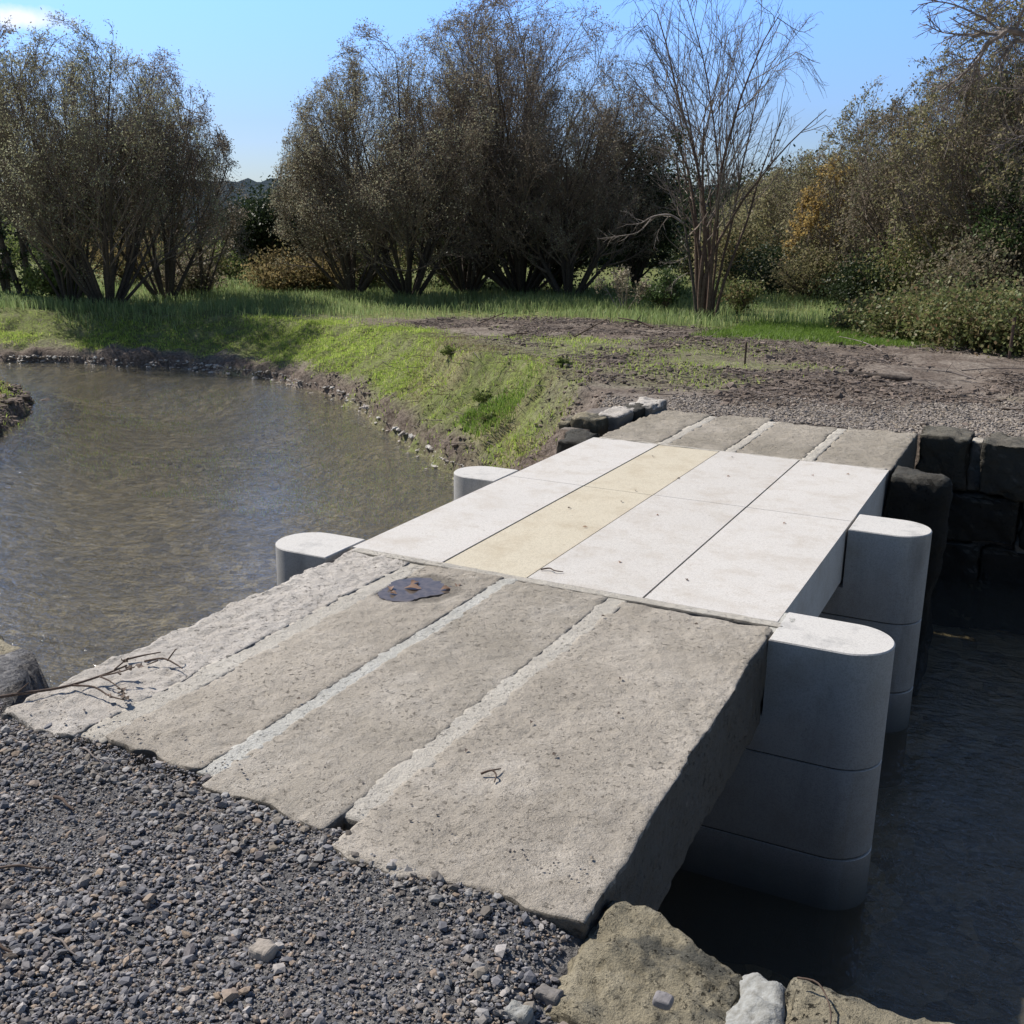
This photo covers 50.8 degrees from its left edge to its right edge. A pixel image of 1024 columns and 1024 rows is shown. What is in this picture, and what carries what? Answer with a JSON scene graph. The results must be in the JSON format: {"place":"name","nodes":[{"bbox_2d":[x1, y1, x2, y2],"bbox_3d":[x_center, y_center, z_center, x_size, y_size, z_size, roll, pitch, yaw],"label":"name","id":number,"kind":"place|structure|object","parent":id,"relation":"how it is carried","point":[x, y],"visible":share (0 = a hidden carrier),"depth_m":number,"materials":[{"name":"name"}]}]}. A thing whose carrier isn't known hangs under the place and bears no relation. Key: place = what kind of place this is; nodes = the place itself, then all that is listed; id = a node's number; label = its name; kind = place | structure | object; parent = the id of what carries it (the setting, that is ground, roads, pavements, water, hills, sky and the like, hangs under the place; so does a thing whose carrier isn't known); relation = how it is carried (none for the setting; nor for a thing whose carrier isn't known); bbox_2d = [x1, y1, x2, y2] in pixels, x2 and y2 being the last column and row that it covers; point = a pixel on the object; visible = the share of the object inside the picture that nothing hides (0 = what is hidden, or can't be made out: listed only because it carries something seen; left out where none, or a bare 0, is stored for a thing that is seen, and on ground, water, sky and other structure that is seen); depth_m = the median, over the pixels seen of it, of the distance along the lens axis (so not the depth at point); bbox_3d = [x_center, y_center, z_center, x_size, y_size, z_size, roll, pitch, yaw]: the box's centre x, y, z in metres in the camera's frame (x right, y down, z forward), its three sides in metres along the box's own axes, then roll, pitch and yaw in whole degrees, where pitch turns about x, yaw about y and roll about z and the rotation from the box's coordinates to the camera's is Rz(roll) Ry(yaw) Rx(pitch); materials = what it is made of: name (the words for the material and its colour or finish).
{"place":"outdoors","nodes":[
{"label":"outdoors","id":0,"kind":"place"},
{"bbox_2d":[0,701,573,1023],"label":"crushed gravel","id":1,"kind":"structure","parent":0,"point":[64,907],"depth_m":2.53,"materials":[{"name":"gravel"}]},
{"bbox_2d":[0,864,52,868],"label":"gravel stick","id":2,"kind":"object","parent":1,"relation":"on","point":[16,865],"visible":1,"depth_m":2.71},
{"bbox_2d":[53,795,74,810],"bbox_3d":[-1.253,0.812,3.020,0.108,0.015,0.014,13,20,38],"label":"gravel stick","id":3,"kind":"object","parent":1,"relation":"on","point":[63,800],"visible":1,"depth_m":3.02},
{"bbox_2d":[52,937,76,955],"bbox_3d":[-1.006,0.975,2.428,0.098,0.011,0.010,13,20,37],"label":"gravel stick","id":4,"kind":"object","parent":1,"relation":"on","point":[63,942],"visible":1,"depth_m":2.43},
{"bbox_2d":[505,1000,532,1023],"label":"loose stone","id":5,"kind":"object","parent":1,"relation":"on","point":[517,1012],"visible":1,"depth_m":2.28,"materials":[{"name":"stone"}]},
{"bbox_2d":[3,176,733,221],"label":"hills","id":6,"kind":"structure","parent":0,"point":[265,183],"depth_m":168.61,"materials":[{"name":"plant"}]},
{"bbox_2d":[0,248,1023,1023],"bbox_3d":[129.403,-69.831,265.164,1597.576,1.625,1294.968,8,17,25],"label":"ground","id":7,"kind":"structure","parent":0,"point":[932,948],"depth_m":9.08,"materials":[{"name":"soil"}]},
{"bbox_2d":[0,635,21,654],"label":"bank stone","id":8,"kind":"object","parent":7,"relation":"on","point":[5,648],"visible":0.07,"depth_m":4.25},
{"bbox_2d":[0,53,26,293],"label":"ivy clad tree","id":9,"kind":"object","parent":7,"relation":"on","point":[5,277],"visible":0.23,"depth_m":23.91,"materials":[{"name":"green plant"}]},
{"bbox_2d":[0,218,52,278],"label":"bush","id":10,"kind":"object","parent":7,"relation":"on","point":[13,246],"visible":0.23,"depth_m":27.22,"materials":[{"name":"green plant"}]},
{"bbox_2d":[0,15,60,297],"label":"ivy clad tree","id":11,"kind":"object","parent":7,"relation":"on","point":[23,256],"visible":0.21,"depth_m":23.23,"materials":[{"name":"green plant"}]},
{"bbox_2d":[0,380,82,484],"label":"mud lumps","id":12,"kind":"object","parent":7,"relation":"on","point":[23,397],"visible":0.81,"depth_m":14.07,"materials":[{"name":"soil"}]},
{"bbox_2d":[0,174,90,258],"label":"tree","id":13,"kind":"object","parent":7,"relation":"on","point":[5,224],"visible":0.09,"depth_m":39.71,"materials":[{"name":"green plant"}]},
{"bbox_2d":[15,235,103,299],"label":"bush","id":14,"kind":"object","parent":7,"relation":"on","point":[41,280],"visible":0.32,"depth_m":22.71,"materials":[{"name":"green plant"}]},
{"bbox_2d":[0,45,133,304],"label":"willow tree","id":15,"kind":"object","parent":7,"relation":"on","point":[70,291],"visible":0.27,"depth_m":21.01,"materials":[{"name":"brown plant"}]},
{"bbox_2d":[0,4,233,306],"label":"willow tree","id":16,"kind":"object","parent":7,"relation":"on","point":[91,287],"visible":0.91,"depth_m":20.19,"materials":[{"name":"green plant"}]},
{"bbox_2d":[11,222,229,247],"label":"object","id":17,"kind":"structure","parent":7,"relation":"on","point":[188,230],"depth_m":53.09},
{"bbox_2d":[79,222,179,284],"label":"bush","id":18,"kind":"object","parent":7,"relation":"on","point":[120,272],"visible":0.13,"depth_m":27.17,"materials":[{"name":"green plant"}]},
{"bbox_2d":[82,205,204,250],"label":"tree","id":19,"kind":"object","parent":7,"relation":"on","point":[152,229],"visible":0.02,"depth_m":43.03,"materials":[{"name":"green plant"}]},
{"bbox_2d":[76,45,258,300],"bbox_3d":[-7.362,-7.092,22.871,3.781,5.264,3.873,8,17,25],"label":"willow tree","id":20,"kind":"object","parent":7,"relation":"on","point":[170,266],"visible":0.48,"depth_m":22.75,"materials":[{"name":"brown plant"}]},
{"bbox_2d":[144,246,228,295],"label":"bush","id":21,"kind":"object","parent":7,"relation":"on","point":[192,278],"visible":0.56,"depth_m":24.52,"materials":[{"name":"green plant"}]},
{"bbox_2d":[138,234,245,286],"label":"bush","id":22,"kind":"object","parent":7,"relation":"on","point":[221,268],"visible":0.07,"depth_m":26.98,"materials":[{"name":"green plant"}]},
{"bbox_2d":[152,120,242,294],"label":"willow tree","id":23,"kind":"object","parent":7,"relation":"on","point":[226,241],"visible":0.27,"depth_m":24.21,"materials":[{"name":"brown plant"}]},
{"bbox_2d":[188,236,251,278],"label":"bush","id":24,"kind":"object","parent":7,"relation":"on","point":[238,267],"visible":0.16,"depth_m":30.80,"materials":[{"name":"green plant"}]},
{"bbox_2d":[0,354,463,500],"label":"shore rocks","id":25,"kind":"object","parent":7,"relation":"on","point":[403,432],"visible":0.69,"depth_m":17.01,"materials":[{"name":"stone"}]},
{"bbox_2d":[227,167,288,248],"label":"tree","id":26,"kind":"object","parent":7,"relation":"on","point":[267,179],"visible":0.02,"depth_m":45.10,"materials":[{"name":"green plant"}]},
{"bbox_2d":[203,175,315,286],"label":"evergreen tree","id":27,"kind":"object","parent":7,"relation":"on","point":[259,222],"visible":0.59,"depth_m":26.93,"materials":[{"name":"green plant"}]},
{"bbox_2d":[248,938,277,963],"bbox_3d":[-0.562,0.993,2.442,0.061,0.037,0.049,8,17,25],"label":"loose stone","id":28,"kind":"object","parent":7,"relation":"on","point":[264,950],"visible":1,"depth_m":2.43,"materials":[{"name":"stone"}]},
{"bbox_2d":[210,235,357,291],"bbox_3d":[-5.313,-6.095,26.326,3.021,1.488,3.237,5,16,14],"label":"bush","id":29,"kind":"object","parent":7,"relation":"on","point":[304,277],"visible":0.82,"depth_m":25.90,"materials":[{"name":"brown plant"}]},
{"bbox_2d":[266,155,345,261],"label":"evergreen tree","id":30,"kind":"object","parent":7,"relation":"on","point":[297,201],"visible":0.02,"depth_m":28.05,"materials":[{"name":"green plant"}]},
{"bbox_2d":[3,317,614,464],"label":"twig litter","id":31,"kind":"object","parent":7,"relation":"on","point":[396,364],"visible":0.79,"depth_m":15.17,"materials":[{"name":"wood"}]},
{"bbox_2d":[290,231,382,288],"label":"bush","id":32,"kind":"object","parent":7,"relation":"on","point":[357,257],"visible":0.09,"depth_m":27.58,"materials":[{"name":"green plant"}]},
{"bbox_2d":[265,56,428,293],"bbox_3d":[-3.759,-7.618,24.786,3.734,5.294,3.763,8,17,25],"label":"willow tree","id":33,"kind":"object","parent":7,"relation":"on","point":[347,283],"visible":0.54,"depth_m":24.21,"materials":[{"name":"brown plant"}]},
{"bbox_2d":[328,229,425,285],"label":"bush","id":34,"kind":"object","parent":7,"relation":"on","point":[379,279],"visible":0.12,"depth_m":28.66,"materials":[{"name":"green plant"}]},
{"bbox_2d":[276,17,534,297],"bbox_3d":[-2.389,-7.752,24.090,5.333,5.994,5.710,8,17,25],"label":"willow tree","id":35,"kind":"object","parent":7,"relation":"on","point":[392,281],"visible":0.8,"depth_m":23.17,"materials":[{"name":"green plant"}]},
{"bbox_2d":[438,344,456,355],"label":"weed","id":36,"kind":"object","parent":7,"relation":"on","point":[448,350],"visible":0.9,"depth_m":13.75,"materials":[{"name":"green plant"}]},
{"bbox_2d":[392,228,508,283],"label":"bush","id":37,"kind":"object","parent":7,"relation":"on","point":[438,277],"visible":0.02,"depth_m":30.04,"materials":[{"name":"green plant"}]},
{"bbox_2d":[390,204,529,289],"bbox_3d":[-1.413,-7.291,27.990,4.827,3.038,4.509,-3,16,-14],"label":"bush","id":38,"kind":"object","parent":7,"relation":"on","point":[445,271],"visible":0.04,"depth_m":27.61,"materials":[{"name":"green plant"}]},
{"bbox_2d":[0,309,933,525],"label":"bank grass","id":39,"kind":"structure","parent":7,"relation":"on","point":[322,322],"depth_m":14.78,"materials":[{"name":"plant"}]},
{"bbox_2d":[370,2,565,294],"bbox_3d":[-1.087,-8.489,25.442,4.417,6.707,4.959,8,17,25],"label":"willow tree","id":40,"kind":"object","parent":7,"relation":"on","point":[472,281],"visible":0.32,"depth_m":24.54,"materials":[{"name":"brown plant"}]},
{"bbox_2d":[0,272,948,347],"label":"meadow grass","id":41,"kind":"structure","parent":7,"relation":"on","point":[249,300],"depth_m":21.55,"materials":[{"name":"plant"}]},
{"bbox_2d":[0,410,952,991],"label":"stone footbridge","id":42,"kind":"object","parent":7,"relation":"on","point":[720,778],"visible":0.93,"depth_m":4.26,"materials":[{"name":"white stone"}]},
{"bbox_2d":[0,658,143,700],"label":"fallen twig","id":43,"kind":"object","parent":42,"relation":"on","point":[122,692],"visible":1,"depth_m":3.66,"materials":[{"name":"wood"}]},
{"bbox_2d":[144,649,182,668],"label":"fallen twig","id":44,"kind":"object","parent":42,"relation":"on","point":[156,659],"visible":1,"depth_m":3.88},
{"bbox_2d":[30,699,593,879],"bbox_3d":[-0.698,0.756,3.172,2.015,0.008,0.172,8,17,25],"label":"spilled grit","id":45,"kind":"object","parent":42,"relation":"on","point":[362,782],"visible":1,"depth_m":3.13,"materials":[{"name":"gravel"}]},
{"bbox_2d":[377,577,451,601],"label":"puddle","id":46,"kind":"object","parent":42,"relation":"on","point":[430,587],"visible":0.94,"depth_m":4.70,"materials":[{"name":"liquid"}]},
{"bbox_2d":[471,388,492,402],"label":"weed","id":47,"kind":"object","parent":7,"relation":"on","point":[480,396],"visible":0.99,"depth_m":12.26,"materials":[{"name":"green plant"}]},
{"bbox_2d":[476,410,496,423],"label":"weed","id":48,"kind":"object","parent":7,"relation":"on","point":[485,416],"visible":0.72,"depth_m":11.47,"materials":[{"name":"green plant"}]},
{"bbox_2d":[386,332,608,470],"bbox_3d":[-0.368,-1.586,13.098,1.825,0.964,7.340,-5,17,-21],"label":"straw","id":49,"kind":"object","parent":7,"relation":"on","point":[463,347],"visible":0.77,"depth_m":12.86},
{"bbox_2d":[369,0,678,295],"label":"willow tree","id":50,"kind":"object","parent":7,"relation":"on","point":[516,274],"visible":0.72,"depth_m":23.86,"materials":[{"name":"green plant"}]},
{"bbox_2d":[554,356,573,366],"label":"weed","id":51,"kind":"object","parent":7,"relation":"on","point":[560,361],"visible":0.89,"depth_m":11.54,"materials":[{"name":"green plant"}]},
{"bbox_2d":[482,152,650,290],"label":"evergreen tree","id":52,"kind":"object","parent":7,"relation":"on","point":[556,266],"visible":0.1,"depth_m":27.15,"materials":[{"name":"green plant"}]},
{"bbox_2d":[482,80,667,296],"bbox_3d":[1.290,-7.280,24.447,4.190,4.902,4.128,8,17,25],"label":"willow tree","id":53,"kind":"object","parent":7,"relation":"on","point":[562,238],"visible":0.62,"depth_m":24.19,"materials":[{"name":"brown plant"}]},
{"bbox_2d":[131,316,1023,498],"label":"soil clods","id":54,"kind":"object","parent":7,"relation":"on","point":[733,386],"visible":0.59,"depth_m":11.63,"materials":[{"name":"soil"}]},
{"bbox_2d":[175,311,1023,488],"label":"twig litter","id":55,"kind":"object","parent":7,"relation":"on","point":[909,391],"visible":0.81,"depth_m":12.70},
{"bbox_2d":[556,397,666,447],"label":"stone wing wall","id":56,"kind":"structure","parent":7,"relation":"on","point":[613,418],"depth_m":8.62,"materials":[{"name":"stone"}]},
{"bbox_2d":[594,265,658,309],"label":"pale shrub","id":57,"kind":"object","parent":7,"relation":"on","point":[619,281],"visible":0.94,"depth_m":20.94,"materials":[{"name":"green plant"}]},
{"bbox_2d":[618,315,653,328],"bbox_3d":[2.042,-3.149,17.794,0.707,0.192,0.073,13,20,38],"label":"ground stick","id":58,"kind":"object","parent":7,"relation":"on","point":[648,325],"visible":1,"depth_m":17.75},
{"bbox_2d":[575,165,712,265],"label":"tree","id":59,"kind":"object","parent":7,"relation":"on","point":[615,260],"visible":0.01,"depth_m":41.03,"materials":[{"name":"green plant"}]},
{"bbox_2d":[570,105,721,290],"bbox_3d":[3.134,-7.560,26.268,4.129,4.355,3.728,8,17,25],"label":"evergreen tree","id":60,"kind":"object","parent":7,"relation":"on","point":[637,268],"visible":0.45,"depth_m":25.97,"materials":[{"name":"green plant"}]},
{"bbox_2d":[597,125,713,318],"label":"broken sapling","id":61,"kind":"object","parent":7,"relation":"on","point":[683,221],"visible":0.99,"depth_m":18.71,"materials":[{"name":"brown plant"}]},
{"bbox_2d":[632,265,694,311],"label":"shrub","id":62,"kind":"object","parent":7,"relation":"on","point":[663,297],"visible":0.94,"depth_m":20.74,"materials":[{"name":"green plant"}]},
{"bbox_2d":[651,163,769,262],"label":"tree","id":63,"kind":"object","parent":7,"relation":"on","point":[699,204],"depth_m":42.58,"materials":[{"name":"green plant"}]},
{"bbox_2d":[652,192,771,281],"bbox_3d":[5.473,-7.766,30.624,4.430,2.602,3.523,15,21,41],"label":"bush","id":64,"kind":"object","parent":7,"relation":"on","point":[684,264],"visible":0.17,"depth_m":30.63,"materials":[{"name":"green plant"}]},
{"bbox_2d":[604,0,846,318],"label":"bare tree","id":65,"kind":"object","parent":7,"relation":"on","point":[706,293],"visible":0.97,"depth_m":18.59,"materials":[{"name":"brown plant"}]},
{"bbox_2d":[668,191,789,287],"bbox_3d":[5.837,-7.290,28.583,3.420,2.712,3.702,15,21,42],"label":"bush","id":66,"kind":"object","parent":7,"relation":"on","point":[749,235],"visible":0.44,"depth_m":28.12,"materials":[{"name":"green plant"}]},
{"bbox_2d":[674,150,789,267],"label":"tree","id":67,"kind":"object","parent":7,"relation":"on","point":[708,204],"visible":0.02,"depth_m":40.20,"materials":[{"name":"green plant"}]},
{"bbox_2d":[716,276,768,313],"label":"shrub","id":68,"kind":"object","parent":7,"relation":"on","point":[742,295],"visible":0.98,"depth_m":20.46,"materials":[{"name":"green plant"}]},
{"bbox_2d":[544,900,952,1023],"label":"stone retaining wall","id":69,"kind":"structure","parent":7,"relation":"on","point":[627,962],"depth_m":2.37,"materials":[{"name":"stone"}]},
{"bbox_2d":[534,983,563,1005],"bbox_3d":[0.081,1.056,2.357,0.061,0.033,0.045,8,17,25],"label":"loose stone","id":70,"kind":"object","parent":69,"relation":"on","point":[546,994],"visible":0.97,"depth_m":2.35,"materials":[{"name":"stone"}]},
{"bbox_2d":[652,990,673,1010],"bbox_3d":[0.319,1.029,2.273,0.042,0.027,0.035,8,17,25],"label":"loose stone","id":71,"kind":"object","parent":69,"relation":"on","point":[662,1000],"visible":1,"depth_m":2.26,"materials":[{"name":"stone"}]},
{"bbox_2d":[797,977,831,1023],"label":"thin twig","id":72,"kind":"object","parent":69,"relation":"on","point":[812,980],"visible":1,"depth_m":2.27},
{"bbox_2d":[723,166,815,265],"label":"tree","id":73,"kind":"object","parent":7,"relation":"on","point":[756,201],"visible":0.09,"depth_m":31.34,"materials":[{"name":"green plant"}]},
{"bbox_2d":[714,220,841,294],"bbox_3d":[6.249,-5.996,25.594,4.067,1.786,3.826,8,17,25],"label":"dark shrub","id":74,"kind":"object","parent":7,"relation":"on","point":[752,272],"visible":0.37,"depth_m":25.32,"materials":[{"name":"green plant"}]},
{"bbox_2d":[721,143,838,206],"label":"tree","id":75,"kind":"object","parent":7,"relation":"on","point":[766,172],"visible":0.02,"depth_m":41.73,"materials":[{"name":"green plant"}]},
{"bbox_2d":[746,146,853,254],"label":"tree","id":76,"kind":"object","parent":7,"relation":"on","point":[765,199],"visible":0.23,"depth_m":28.62,"materials":[{"name":"green plant"}]},
{"bbox_2d":[748,236,865,301],"bbox_3d":[6.542,-5.390,23.995,2.682,1.520,2.516,-2,16,-11],"label":"olive shrub","id":77,"kind":"object","parent":7,"relation":"on","point":[807,266],"visible":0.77,"depth_m":23.79,"materials":[{"name":"green plant"}]},
{"bbox_2d":[780,155,867,297],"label":"yellow leaved tree","id":78,"kind":"object","parent":7,"relation":"on","point":[813,219],"visible":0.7,"depth_m":23.99,"materials":[{"name":"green plant"}]},
{"bbox_2d":[774,99,949,270],"bbox_3d":[8.462,-7.411,25.705,4.182,4.585,4.203,8,17,25],"label":"tree","id":79,"kind":"object","parent":7,"relation":"on","point":[805,181],"visible":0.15,"depth_m":25.21,"materials":[{"name":"green plant"}]},
{"bbox_2d":[824,286,899,333],"bbox_3d":[6.013,-3.266,17.618,1.736,0.911,2.288,3,16,7],"label":"bramble mound","id":80,"kind":"object","parent":7,"relation":"on","point":[838,318],"visible":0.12,"depth_m":17.46,"materials":[{"name":"green plant"}]},
{"bbox_2d":[800,243,924,309],"bbox_3d":[6.858,-4.521,21.042,2.389,1.389,2.492,0,16,-3],"label":"dark shrub","id":81,"kind":"object","parent":7,"relation":"on","point":[843,291],"visible":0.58,"depth_m":20.82,"materials":[{"name":"green plant"}]},
{"bbox_2d":[852,371,911,381],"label":"fallen branch","id":82,"kind":"object","parent":7,"relation":"on","point":[896,377],"visible":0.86,"depth_m":11.04,"materials":[{"name":"brown wood"}]},
{"bbox_2d":[802,53,984,274],"bbox_3d":[8.781,-7.122,23.361,4.518,5.257,4.541,0,16,-1],"label":"tree","id":83,"kind":"object","parent":7,"relation":"on","point":[841,164],"visible":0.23,"depth_m":23.19,"materials":[{"name":"green plant"}]},
{"bbox_2d":[832,201,985,306],"bbox_3d":[7.836,-4.855,20.521,3.557,2.357,3.726,-3,16,-12],"label":"olive shrub","id":84,"kind":"object","parent":7,"relation":"on","point":[900,253],"visible":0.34,"depth_m":20.16,"materials":[{"name":"green plant"}]},
{"bbox_2d":[826,259,1013,343],"bbox_3d":[6.257,-3.095,16.214,2.899,1.340,2.433,-1,16,-6],"label":"bramble mound","id":85,"kind":"object","parent":7,"relation":"on","point":[896,309],"visible":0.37,"depth_m":16.09,"materials":[{"name":"green plant"}]},
{"bbox_2d":[833,36,1023,275],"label":"tree","id":86,"kind":"object","parent":7,"relation":"on","point":[862,181],"visible":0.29,"depth_m":20.65,"materials":[{"name":"green plant"}]},
{"bbox_2d":[912,364,975,379],"bbox_3d":[4.604,-1.523,11.492,0.062,0.148,0.703,-14,21,-43],"label":"ground stick","id":87,"kind":"object","parent":7,"relation":"on","point":[948,372],"visible":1,"depth_m":11.46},
{"bbox_2d":[869,0,1023,294],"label":"tree","id":88,"kind":"object","parent":7,"relation":"on","point":[923,118],"visible":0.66,"depth_m":18.66,"materials":[{"name":"green plant"}]},
{"bbox_2d":[874,215,1023,297],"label":"olive shrub","id":89,"kind":"object","parent":7,"relation":"on","point":[965,263],"visible":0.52,"depth_m":18.05,"materials":[{"name":"green plant"}]},
{"bbox_2d":[883,261,1023,355],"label":"bramble mound","id":90,"kind":"object","parent":7,"relation":"on","point":[929,315],"visible":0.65,"depth_m":14.62,"materials":[{"name":"green plant"}]},
{"bbox_2d":[910,1,1023,260],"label":"tree","id":91,"kind":"object","parent":7,"relation":"on","point":[975,121],"visible":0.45,"depth_m":18.53,"materials":[{"name":"green plant"}]},
{"bbox_2d":[911,0,1023,171],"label":"overhanging tree","id":92,"kind":"object","parent":7,"relation":"on","point":[1014,31],"visible":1,"depth_m":10.73,"materials":[{"name":"brown plant"}]},
{"bbox_2d":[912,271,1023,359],"bbox_3d":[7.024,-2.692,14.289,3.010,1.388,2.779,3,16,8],"label":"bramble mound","id":93,"kind":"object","parent":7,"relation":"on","point":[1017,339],"visible":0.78,"depth_m":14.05,"materials":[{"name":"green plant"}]},
{"bbox_2d":[915,425,1023,634],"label":"stone retaining wall","id":94,"kind":"structure","parent":7,"relation":"on","point":[993,464],"depth_m":8.23,"materials":[{"name":"stone"}]},
{"bbox_2d":[949,51,1023,257],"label":"ivy clad tree","id":95,"kind":"object","parent":7,"relation":"on","point":[1006,77],"visible":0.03,"depth_m":19.53,"materials":[{"name":"green plant"}]},
{"bbox_2d":[957,140,1023,296],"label":"ivy clad tree","id":96,"kind":"object","parent":7,"relation":"on","point":[982,215],"visible":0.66,"depth_m":17.91,"materials":[{"name":"green plant"}]},
{"bbox_2d":[965,92,1023,200],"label":"tree","id":97,"kind":"object","parent":7,"relation":"on","point":[1006,137],"visible":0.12,"depth_m":18.76,"materials":[{"name":"green plant"}]},
{"bbox_2d":[0,362,1023,949],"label":"river water","id":98,"kind":"structure","parent":0,"point":[98,378],"depth_m":12.89,"materials":[{"name":"liquid"}]},
{"bbox_2d":[0,0,1023,186],"label":"sky","id":99,"kind":"structure","parent":0,"point":[255,57],"materials":[{"name":"blue"}]},
{"bbox_2d":[452,317,942,436],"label":"fresh grass","id":100,"kind":"structure","parent":0,"point":[828,333],"depth_m":15.72,"materials":[{"name":"plant"}]},
{"bbox_2d":[554,392,1023,453],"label":"gravel","id":101,"kind":"structure","parent":0,"point":[902,423],"depth_m":9.25,"materials":[{"name":"gravel"}]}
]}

